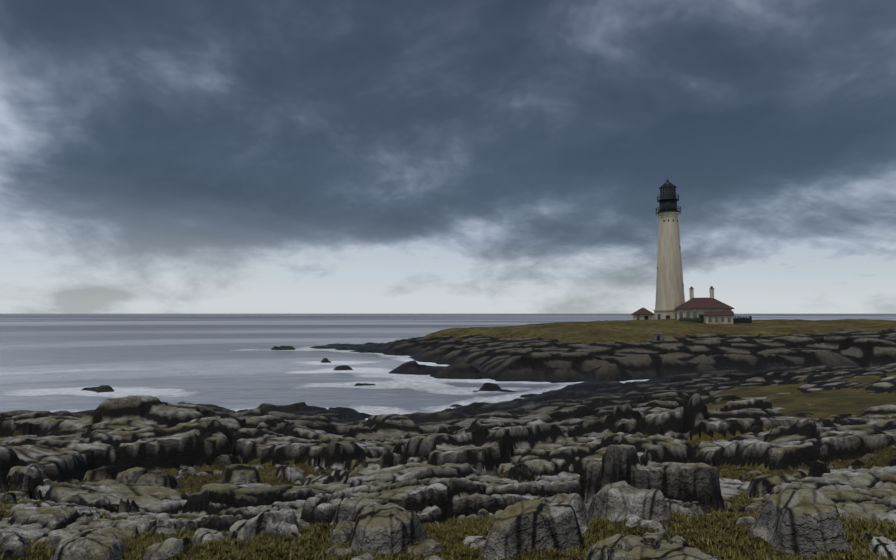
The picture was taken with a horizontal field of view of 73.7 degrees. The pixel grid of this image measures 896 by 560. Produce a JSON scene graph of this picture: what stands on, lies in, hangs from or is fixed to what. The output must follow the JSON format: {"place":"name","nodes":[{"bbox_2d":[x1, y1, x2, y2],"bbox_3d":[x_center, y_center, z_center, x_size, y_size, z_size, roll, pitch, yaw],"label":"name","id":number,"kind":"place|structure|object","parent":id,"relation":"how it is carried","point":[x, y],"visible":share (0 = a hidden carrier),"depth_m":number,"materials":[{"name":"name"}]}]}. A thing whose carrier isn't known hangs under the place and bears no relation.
{"place":"outdoors","nodes":[
{"label":"outdoors","id":0,"kind":"place"},
{"bbox_2d":[0,318,895,559],"bbox_3d":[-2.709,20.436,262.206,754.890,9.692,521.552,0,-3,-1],"label":"rocky shore","id":1,"kind":"structure","parent":0,"point":[601,441],"depth_m":17.13,"materials":[{"name":"grey stone"}]},
{"bbox_2d":[0,415,895,559],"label":"turf tufts","id":2,"kind":"object","parent":1,"relation":"on","point":[143,541],"visible":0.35,"depth_m":5.86,"materials":[{"name":"green plant"}]},
{"bbox_2d":[631,308,654,319],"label":"oil house","id":3,"kind":"structure","parent":1,"relation":"on","point":[642,314],"depth_m":145.11,"materials":[{"name":"paint"}]},
{"bbox_2d":[652,333,662,341],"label":"concrete hut","id":4,"kind":"object","parent":1,"relation":"on","point":[657,337],"visible":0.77,"depth_m":106.40,"materials":[{"name":"concrete"}]},
{"bbox_2d":[653,176,684,319],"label":"lighthouse tower","id":5,"kind":"structure","parent":1,"relation":"on","point":[670,296],"depth_m":147.17,"materials":[{"name":"paint"}]},
{"bbox_2d":[674,286,734,323],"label":"keepers house","id":6,"kind":"structure","parent":1,"relation":"on","point":[711,310],"depth_m":137.03,"materials":[{"name":"paint"}]},
{"bbox_2d":[733,316,751,322],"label":"yard fence","id":7,"kind":"object","parent":1,"relation":"on","point":[742,320],"visible":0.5,"depth_m":137.40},
{"bbox_2d":[0,314,895,419],"bbox_3d":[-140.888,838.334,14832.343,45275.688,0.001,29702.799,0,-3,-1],"label":"sea water","id":8,"kind":"structure","parent":0,"point":[60,362],"depth_m":115.17,"materials":[{"name":"grey liquid"}]},
{"bbox_2d":[0,0,895,313],"label":"sky","id":9,"kind":"structure","parent":0,"point":[157,156],"materials":[{"name":"grey"}]}
]}

